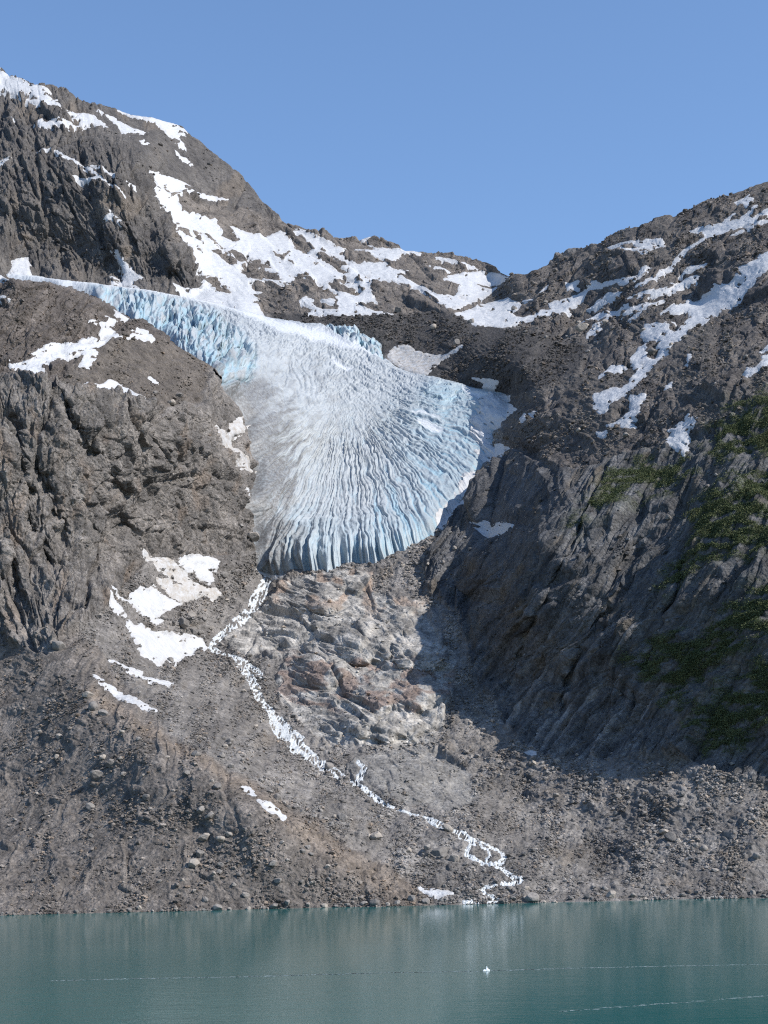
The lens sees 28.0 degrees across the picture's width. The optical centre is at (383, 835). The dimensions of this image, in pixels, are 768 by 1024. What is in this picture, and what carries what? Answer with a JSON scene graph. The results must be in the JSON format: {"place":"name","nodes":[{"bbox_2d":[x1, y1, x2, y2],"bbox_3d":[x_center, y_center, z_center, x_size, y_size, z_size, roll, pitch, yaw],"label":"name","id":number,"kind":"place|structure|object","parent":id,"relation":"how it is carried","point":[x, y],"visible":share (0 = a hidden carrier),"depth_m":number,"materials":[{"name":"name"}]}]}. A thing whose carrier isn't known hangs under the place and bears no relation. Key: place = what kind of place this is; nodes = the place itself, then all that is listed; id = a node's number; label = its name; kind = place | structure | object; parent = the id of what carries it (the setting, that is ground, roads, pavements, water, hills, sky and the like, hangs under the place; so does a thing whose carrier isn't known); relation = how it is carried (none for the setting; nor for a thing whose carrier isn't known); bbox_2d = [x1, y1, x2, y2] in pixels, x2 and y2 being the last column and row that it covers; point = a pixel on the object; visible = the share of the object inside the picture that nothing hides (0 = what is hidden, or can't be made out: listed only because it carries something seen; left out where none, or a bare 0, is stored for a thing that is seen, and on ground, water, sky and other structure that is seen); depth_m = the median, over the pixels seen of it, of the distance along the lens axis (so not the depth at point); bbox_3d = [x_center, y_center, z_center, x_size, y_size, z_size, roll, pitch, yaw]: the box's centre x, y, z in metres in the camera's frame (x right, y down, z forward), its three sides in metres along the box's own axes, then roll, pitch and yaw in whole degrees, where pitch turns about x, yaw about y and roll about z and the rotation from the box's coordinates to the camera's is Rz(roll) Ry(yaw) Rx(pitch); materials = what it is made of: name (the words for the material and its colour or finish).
{"place":"outdoors","nodes":[
{"label":"outdoors","id":0,"kind":"place"},
{"bbox_2d":[0,278,212,406],"bbox_3d":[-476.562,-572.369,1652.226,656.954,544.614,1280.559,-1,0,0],"label":"knoll","id":1,"kind":"structure","parent":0,"point":[152,358],"depth_m":1165.05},
{"bbox_2d":[8,315,122,372],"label":"snow patch","id":2,"kind":"object","parent":1,"relation":"on","point":[64,350],"visible":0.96,"depth_m":1118.58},
{"bbox_2d":[114,309,128,322],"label":"snow patch","id":3,"kind":"object","parent":1,"relation":"on","point":[117,314],"visible":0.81,"depth_m":1283.58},
{"bbox_2d":[126,327,154,342],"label":"snow patch","id":4,"kind":"object","parent":1,"relation":"on","point":[145,336],"visible":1,"depth_m":1252.70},
{"bbox_2d":[148,376,158,384],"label":"snow patch","id":5,"kind":"object","parent":1,"relation":"on","point":[150,378],"visible":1,"depth_m":1169.84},
{"bbox_2d":[0,368,258,654],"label":"cliff","id":6,"kind":"structure","parent":0,"point":[172,461],"depth_m":1028.22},
{"bbox_2d":[84,379,145,398],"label":"snow patch","id":7,"kind":"object","parent":6,"relation":"on","point":[109,383],"visible":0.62,"depth_m":1101.15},
{"bbox_2d":[109,590,126,617],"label":"snow patch","id":8,"kind":"object","parent":6,"relation":"on","point":[116,606],"visible":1,"depth_m":959.89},
{"bbox_2d":[111,584,182,625],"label":"snow patch","id":9,"kind":"object","parent":6,"relation":"on","point":[151,602],"visible":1,"depth_m":1023.07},
{"bbox_2d":[141,548,221,603],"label":"snow patch","id":10,"kind":"object","parent":6,"relation":"on","point":[186,591],"visible":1,"depth_m":1099.71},
{"bbox_2d":[178,553,219,584],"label":"snow patch","id":11,"kind":"object","parent":6,"relation":"on","point":[199,565],"visible":1,"depth_m":1139.77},
{"bbox_2d":[215,416,256,472],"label":"snow patch","id":12,"kind":"object","parent":6,"relation":"on","point":[237,427],"visible":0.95,"depth_m":1267.41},
{"bbox_2d":[247,532,259,541],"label":"boulder","id":13,"kind":"object","parent":6,"relation":"on","point":[254,536],"visible":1,"depth_m":1211.60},
{"bbox_2d":[0,68,279,295],"bbox_3d":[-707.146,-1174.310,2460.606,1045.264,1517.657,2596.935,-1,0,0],"label":"mountain","id":14,"kind":"structure","parent":0,"point":[84,209],"depth_m":2365.57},
{"bbox_2d":[9,257,31,275],"bbox_3d":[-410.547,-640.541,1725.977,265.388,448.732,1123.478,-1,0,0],"label":"snow patch","id":15,"kind":"object","parent":14,"relation":"on","point":[20,266],"visible":0.84,"depth_m":2226.03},
{"bbox_2d":[0,68,61,108],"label":"snow patch","id":16,"kind":"object","parent":14,"relation":"on","point":[13,85],"visible":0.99,"depth_m":2884.10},
{"bbox_2d":[33,116,82,131],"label":"snow patch","id":17,"kind":"object","parent":14,"relation":"on","point":[49,123],"visible":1,"depth_m":2646.07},
{"bbox_2d":[67,110,106,129],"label":"snow patch","id":18,"kind":"object","parent":14,"relation":"on","point":[87,120],"visible":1,"depth_m":2737.30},
{"bbox_2d":[54,150,125,198],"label":"snow patch","id":19,"kind":"object","parent":14,"relation":"on","point":[81,182],"visible":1,"depth_m":2379.16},
{"bbox_2d":[90,165,114,177],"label":"snow patch","id":20,"kind":"object","parent":14,"relation":"on","point":[105,170],"visible":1,"depth_m":2378.26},
{"bbox_2d":[103,209,121,226],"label":"snow patch","id":21,"kind":"object","parent":14,"relation":"on","point":[108,216],"visible":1,"depth_m":2281.12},
{"bbox_2d":[96,109,148,134],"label":"snow patch","id":22,"kind":"object","parent":14,"relation":"on","point":[124,128],"visible":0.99,"depth_m":2759.59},
{"bbox_2d":[110,249,142,288],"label":"snow patch","id":23,"kind":"object","parent":14,"relation":"on","point":[130,276],"visible":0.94,"depth_m":2197.82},
{"bbox_2d":[117,110,187,150],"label":"snow patch","id":24,"kind":"object","parent":14,"relation":"on","point":[168,129],"visible":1,"depth_m":2912.38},
{"bbox_2d":[175,150,192,166],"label":"snow patch","id":25,"kind":"object","parent":14,"relation":"on","point":[184,159],"visible":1,"depth_m":2781.49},
{"bbox_2d":[0,93,767,914],"bbox_3d":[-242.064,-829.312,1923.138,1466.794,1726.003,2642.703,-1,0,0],"label":"rubble","id":26,"kind":"object","parent":14,"relation":"on","point":[472,885],"visible":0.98,"depth_m":772.61,"materials":[{"name":"stone"}]},
{"bbox_2d":[0,624,437,915],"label":"moraine","id":27,"kind":"structure","parent":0,"point":[68,816],"depth_m":669.27,"materials":[{"name":"gravel"}]},
{"bbox_2d":[52,641,65,650],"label":"boulder","id":28,"kind":"object","parent":27,"relation":"on","point":[58,645],"visible":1,"depth_m":863.09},
{"bbox_2d":[82,691,93,697],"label":"boulder","id":29,"kind":"object","parent":27,"relation":"on","point":[86,694],"visible":1,"depth_m":785.69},
{"bbox_2d":[86,802,94,810],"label":"boulder","id":30,"kind":"object","parent":27,"relation":"on","point":[89,805],"visible":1,"depth_m":698.61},
{"bbox_2d":[88,701,98,710],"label":"boulder","id":31,"kind":"object","parent":27,"relation":"on","point":[92,705],"visible":1,"depth_m":771.40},
{"bbox_2d":[90,770,103,780],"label":"boulder","id":32,"kind":"object","parent":27,"relation":"on","point":[95,774],"visible":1,"depth_m":714.19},
{"bbox_2d":[98,709,107,715],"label":"boulder","id":33,"kind":"object","parent":27,"relation":"on","point":[102,712],"visible":1,"depth_m":768.30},
{"bbox_2d":[106,759,113,767],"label":"boulder","id":34,"kind":"object","parent":27,"relation":"on","point":[109,763],"visible":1,"depth_m":713.72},
{"bbox_2d":[93,674,157,711],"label":"snow patch","id":35,"kind":"object","parent":27,"relation":"on","point":[118,695],"visible":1,"depth_m":805.19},
{"bbox_2d":[108,659,173,687],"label":"snow patch","id":36,"kind":"object","parent":27,"relation":"on","point":[137,673],"visible":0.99,"depth_m":871.50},
{"bbox_2d":[142,794,149,800],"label":"boulder","id":37,"kind":"object","parent":27,"relation":"on","point":[145,797],"visible":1,"depth_m":675.08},
{"bbox_2d":[188,858,199,867],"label":"boulder","id":38,"kind":"object","parent":27,"relation":"on","point":[193,863],"visible":1,"depth_m":630.63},
{"bbox_2d":[191,750,200,755],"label":"boulder","id":39,"kind":"object","parent":27,"relation":"on","point":[195,753],"visible":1,"depth_m":696.89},
{"bbox_2d":[196,849,204,857],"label":"boulder","id":40,"kind":"object","parent":27,"relation":"on","point":[199,853],"visible":1,"depth_m":637.49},
{"bbox_2d":[196,806,204,813],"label":"boulder","id":41,"kind":"object","parent":27,"relation":"on","point":[200,809],"visible":1,"depth_m":654.94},
{"bbox_2d":[198,833,210,840],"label":"boulder","id":42,"kind":"object","parent":27,"relation":"on","point":[204,837],"visible":1,"depth_m":646.51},
{"bbox_2d":[205,812,213,819],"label":"boulder","id":43,"kind":"object","parent":27,"relation":"on","point":[209,815],"visible":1,"depth_m":650.22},
{"bbox_2d":[213,782,221,789],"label":"boulder","id":44,"kind":"object","parent":27,"relation":"on","point":[217,786],"visible":1,"depth_m":663.12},
{"bbox_2d":[213,904,221,909],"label":"boulder","id":45,"kind":"object","parent":27,"relation":"on","point":[217,907],"visible":0.88,"depth_m":607.94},
{"bbox_2d":[216,836,224,842],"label":"boulder","id":46,"kind":"object","parent":27,"relation":"on","point":[220,839],"visible":1,"depth_m":638.32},
{"bbox_2d":[241,786,256,795],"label":"snow patch","id":47,"kind":"object","parent":27,"relation":"on","point":[251,791],"visible":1,"depth_m":668.88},
{"bbox_2d":[256,799,286,820],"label":"snow patch","id":48,"kind":"object","parent":27,"relation":"on","point":[265,805],"visible":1,"depth_m":654.89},
{"bbox_2d":[268,860,277,865],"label":"boulder","id":49,"kind":"object","parent":27,"relation":"on","point":[273,863],"visible":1,"depth_m":620.95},
{"bbox_2d":[337,813,347,819],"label":"boulder","id":50,"kind":"object","parent":27,"relation":"on","point":[341,816],"visible":1,"depth_m":679.92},
{"bbox_2d":[370,899,379,905],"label":"boulder","id":51,"kind":"object","parent":27,"relation":"on","point":[373,902],"visible":1,"depth_m":610.94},
{"bbox_2d":[370,831,382,839],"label":"boulder","id":52,"kind":"object","parent":27,"relation":"on","point":[377,835],"visible":1,"depth_m":671.05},
{"bbox_2d":[407,895,414,900],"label":"boulder","id":53,"kind":"object","parent":27,"relation":"on","point":[411,898],"visible":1,"depth_m":615.63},
{"bbox_2d":[421,897,429,903],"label":"boulder","id":54,"kind":"object","parent":27,"relation":"on","point":[426,900],"visible":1,"depth_m":613.43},
{"bbox_2d":[417,886,453,899],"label":"snow patch","id":55,"kind":"object","parent":27,"relation":"on","point":[437,893],"visible":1,"depth_m":621.49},
{"bbox_2d":[6,274,507,574],"bbox_3d":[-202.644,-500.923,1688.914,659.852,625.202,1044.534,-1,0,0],"label":"glacier","id":56,"kind":"object","parent":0,"point":[361,449],"visible":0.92,"depth_m":1431.74,"materials":[{"name":"ice"}]},
{"bbox_2d":[256,568,285,580],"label":"snow patch","id":57,"kind":"object","parent":56,"relation":"on","point":[272,577],"visible":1,"depth_m":1212.88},
{"bbox_2d":[435,492,463,529],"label":"snow patch","id":58,"kind":"object","parent":56,"relation":"on","point":[442,517],"visible":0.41,"depth_m":1260.03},
{"bbox_2d":[458,466,488,496],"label":"snow patch","id":59,"kind":"object","parent":56,"relation":"on","point":[464,482],"visible":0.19,"depth_m":1317.48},
{"bbox_2d":[472,377,498,390],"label":"snow patch","id":60,"kind":"object","parent":56,"relation":"on","point":[489,384],"visible":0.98,"depth_m":1546.87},
{"bbox_2d":[469,392,516,461],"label":"snow patch","id":61,"kind":"object","parent":56,"relation":"on","point":[497,414],"visible":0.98,"depth_m":1445.80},
{"bbox_2d":[164,185,507,316],"bbox_3d":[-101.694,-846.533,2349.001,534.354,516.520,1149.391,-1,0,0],"label":"ridge","id":62,"kind":"structure","parent":0,"point":[420,272],"depth_m":2279.28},
{"bbox_2d":[149,170,507,316],"bbox_3d":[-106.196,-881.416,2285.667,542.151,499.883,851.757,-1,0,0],"label":"snow patch","id":63,"kind":"object","parent":62,"relation":"on","point":[255,246],"visible":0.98,"depth_m":2267.56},
{"bbox_2d":[355,245,421,260],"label":"snow patch","id":64,"kind":"object","parent":62,"relation":"on","point":[392,254],"visible":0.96,"depth_m":2413.71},
{"bbox_2d":[394,306,401,312],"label":"boulder","id":65,"kind":"object","parent":62,"relation":"on","point":[398,310],"visible":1,"depth_m":1934.22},
{"bbox_2d":[429,265,450,273],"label":"snow patch","id":66,"kind":"object","parent":62,"relation":"on","point":[447,271],"visible":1,"depth_m":2265.58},
{"bbox_2d":[435,257,477,271],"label":"snow patch","id":67,"kind":"object","parent":62,"relation":"on","point":[455,261],"visible":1,"depth_m":2330.21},
{"bbox_2d":[225,568,455,748],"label":"outcrop","id":68,"kind":"object","parent":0,"point":[428,699],"visible":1,"depth_m":978.60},
{"bbox_2d":[208,576,523,903],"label":"stream","id":69,"kind":"structure","parent":0,"point":[285,734],"depth_m":843.76,"materials":[{"name":"white liquid"}]},
{"bbox_2d":[324,762,334,769],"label":"boulder","id":70,"kind":"object","parent":69,"relation":"in","point":[328,765],"visible":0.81,"depth_m":808.58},
{"bbox_2d":[442,824,453,832],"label":"boulder","id":71,"kind":"object","parent":69,"relation":"in","point":[448,828],"visible":1,"depth_m":686.19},
{"bbox_2d":[0,898,767,1023],"bbox_3d":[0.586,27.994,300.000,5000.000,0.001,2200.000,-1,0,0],"label":"water","id":72,"kind":"structure","parent":0,"point":[173,951],"depth_m":334.16,"materials":[{"name":"liquid"}]},
{"bbox_2d":[56,964,767,980],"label":"foam","id":73,"kind":"object","parent":72,"relation":"on","point":[387,972],"visible":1,"depth_m":314.29,"materials":[{"name":"grey"}]},
{"bbox_2d":[559,995,763,1011],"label":"foam","id":74,"kind":"object","parent":72,"relation":"on","point":[667,1003],"visible":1,"depth_m":247.69,"materials":[{"name":"grey"}]},
{"bbox_2d":[0,0,767,275],"label":"sky","id":75,"kind":"structure","parent":0,"point":[507,135],"materials":[{"name":"blue"}]},
{"bbox_2d":[340,744,474,810],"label":"rock dome","id":76,"kind":"object","parent":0,"point":[382,773],"visible":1,"depth_m":786.32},
{"bbox_2d":[69,188,767,904],"bbox_3d":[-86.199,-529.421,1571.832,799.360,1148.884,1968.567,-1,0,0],"label":"scree","id":77,"kind":"structure","parent":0,"point":[359,806],"depth_m":747.55,"materials":[{"name":"gravel"}]},
{"bbox_2d":[125,619,207,666],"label":"snow patch","id":78,"kind":"object","parent":77,"relation":"on","point":[163,647],"visible":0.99,"depth_m":977.86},
{"bbox_2d":[178,616,188,628],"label":"boulder","id":79,"kind":"object","parent":77,"relation":"on","point":[183,622],"visible":1,"depth_m":1044.99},
{"bbox_2d":[186,611,196,616],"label":"boulder","id":80,"kind":"object","parent":77,"relation":"on","point":[190,613],"visible":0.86,"depth_m":1075.95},
{"bbox_2d":[431,846,446,856],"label":"boulder","id":81,"kind":"object","parent":77,"relation":"on","point":[440,850],"visible":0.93,"depth_m":656.54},
{"bbox_2d":[449,854,459,861],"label":"boulder","id":82,"kind":"object","parent":77,"relation":"on","point":[453,857],"visible":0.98,"depth_m":651.24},
{"bbox_2d":[524,750,536,755],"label":"snow patch","id":83,"kind":"object","parent":77,"relation":"on","point":[530,752],"visible":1,"depth_m":817.71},
{"bbox_2d":[525,892,538,901],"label":"boulder","id":84,"kind":"object","parent":77,"relation":"on","point":[532,896],"visible":1,"depth_m":615.00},
{"bbox_2d":[606,890,615,897],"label":"boulder","id":85,"kind":"object","parent":77,"relation":"on","point":[610,894],"visible":1,"depth_m":619.19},
{"bbox_2d":[664,832,675,841],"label":"boulder","id":86,"kind":"object","parent":77,"relation":"on","point":[670,836],"visible":1,"depth_m":675.13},
{"bbox_2d":[752,852,760,859],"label":"boulder","id":87,"kind":"object","parent":77,"relation":"on","point":[756,855],"visible":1,"depth_m":637.94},
{"bbox_2d":[267,310,591,396],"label":"dark moraine","id":88,"kind":"structure","parent":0,"point":[486,336],"depth_m":1629.41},
{"bbox_2d":[387,344,462,374],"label":"snow patch","id":89,"kind":"object","parent":88,"relation":"on","point":[409,357],"visible":0.94,"depth_m":1713.60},
{"bbox_2d":[423,400,767,781],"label":"rock wall","id":90,"kind":"structure","parent":0,"point":[477,584],"depth_m":850.22,"materials":[{"name":"stone"}]},
{"bbox_2d":[469,520,513,537],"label":"snow patch","id":91,"kind":"object","parent":90,"relation":"on","point":[493,531],"visible":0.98,"depth_m":1111.94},
{"bbox_2d":[566,382,767,757],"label":"shrubs","id":92,"kind":"object","parent":90,"relation":"on","point":[755,488],"visible":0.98,"depth_m":784.80,"materials":[{"name":"green plant"}]},
{"bbox_2d":[482,182,767,470],"bbox_3d":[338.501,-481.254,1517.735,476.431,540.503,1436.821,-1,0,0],"label":"hillside","id":93,"kind":"structure","parent":0,"point":[683,404],"depth_m":1329.27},
{"bbox_2d":[519,411,536,422],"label":"snow patch","id":94,"kind":"object","parent":93,"relation":"on","point":[522,418],"visible":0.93,"depth_m":1328.05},
{"bbox_2d":[455,265,650,327],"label":"snow patch","id":95,"kind":"object","parent":93,"relation":"on","point":[498,315],"visible":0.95,"depth_m":1739.52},
{"bbox_2d":[565,280,579,291],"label":"snow patch","id":96,"kind":"object","parent":93,"relation":"on","point":[572,285],"visible":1,"depth_m":1781.06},
{"bbox_2d":[575,323,588,331],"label":"boulder","id":97,"kind":"object","parent":93,"relation":"on","point":[580,327],"visible":1,"depth_m":1543.34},
{"bbox_2d":[596,430,607,438],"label":"snow patch","id":98,"kind":"object","parent":93,"relation":"on","point":[602,435],"visible":1,"depth_m":1045.50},
{"bbox_2d":[586,291,621,312],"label":"snow patch","id":99,"kind":"object","parent":93,"relation":"on","point":[608,297],"visible":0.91,"depth_m":1631.00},
{"bbox_2d":[579,303,629,338],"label":"snow patch","id":100,"kind":"object","parent":93,"relation":"on","point":[597,317],"visible":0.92,"depth_m":1533.30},
{"bbox_2d":[598,365,626,378],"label":"snow patch","id":101,"kind":"object","parent":93,"relation":"on","point":[614,369],"visible":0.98,"depth_m":1260.21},
{"bbox_2d":[606,393,645,428],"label":"snow patch","id":102,"kind":"object","parent":93,"relation":"on","point":[635,401],"visible":1,"depth_m":1046.64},
{"bbox_2d":[628,311,641,322],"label":"snow patch","id":103,"kind":"object","parent":93,"relation":"on","point":[635,316],"visible":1,"depth_m":1462.42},
{"bbox_2d":[607,238,664,254],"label":"snow patch","id":104,"kind":"object","parent":93,"relation":"on","point":[647,243],"visible":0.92,"depth_m":1717.47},
{"bbox_2d":[621,300,665,319],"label":"snow patch","id":105,"kind":"object","parent":93,"relation":"on","point":[638,307],"visible":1,"depth_m":1482.04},
{"bbox_2d":[648,348,656,355],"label":"boulder","id":106,"kind":"object","parent":93,"relation":"on","point":[652,351],"visible":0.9,"depth_m":1246.51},
{"bbox_2d":[627,275,699,299],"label":"snow patch","id":107,"kind":"object","parent":93,"relation":"on","point":[674,288],"visible":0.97,"depth_m":1503.94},
{"bbox_2d":[592,252,767,414],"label":"snow patch","id":108,"kind":"object","parent":93,"relation":"on","point":[715,300],"visible":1,"depth_m":1305.76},
{"bbox_2d":[666,413,696,458],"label":"snow patch","id":109,"kind":"object","parent":93,"relation":"on","point":[678,438],"visible":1,"depth_m":937.99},
{"bbox_2d":[685,354,691,366],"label":"snow patch","id":110,"kind":"object","parent":93,"relation":"on","point":[689,356],"visible":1,"depth_m":1103.27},
{"bbox_2d":[678,263,706,280],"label":"snow patch","id":111,"kind":"object","parent":93,"relation":"on","point":[690,269],"visible":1,"depth_m":1538.36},
{"bbox_2d":[635,205,767,287],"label":"snow patch","id":112,"kind":"object","parent":93,"relation":"on","point":[727,224],"visible":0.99,"depth_m":1596.02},
{"bbox_2d":[734,194,753,207],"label":"snow patch","id":113,"kind":"object","parent":93,"relation":"on","point":[744,202],"visible":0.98,"depth_m":1668.86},
{"bbox_2d":[730,219,767,235],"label":"snow patch","id":114,"kind":"object","parent":93,"relation":"on","point":[761,222],"visible":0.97,"depth_m":1534.74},
{"bbox_2d":[741,354,767,378],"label":"snow patch","id":115,"kind":"object","parent":93,"relation":"on","point":[749,371],"visible":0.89,"depth_m":961.79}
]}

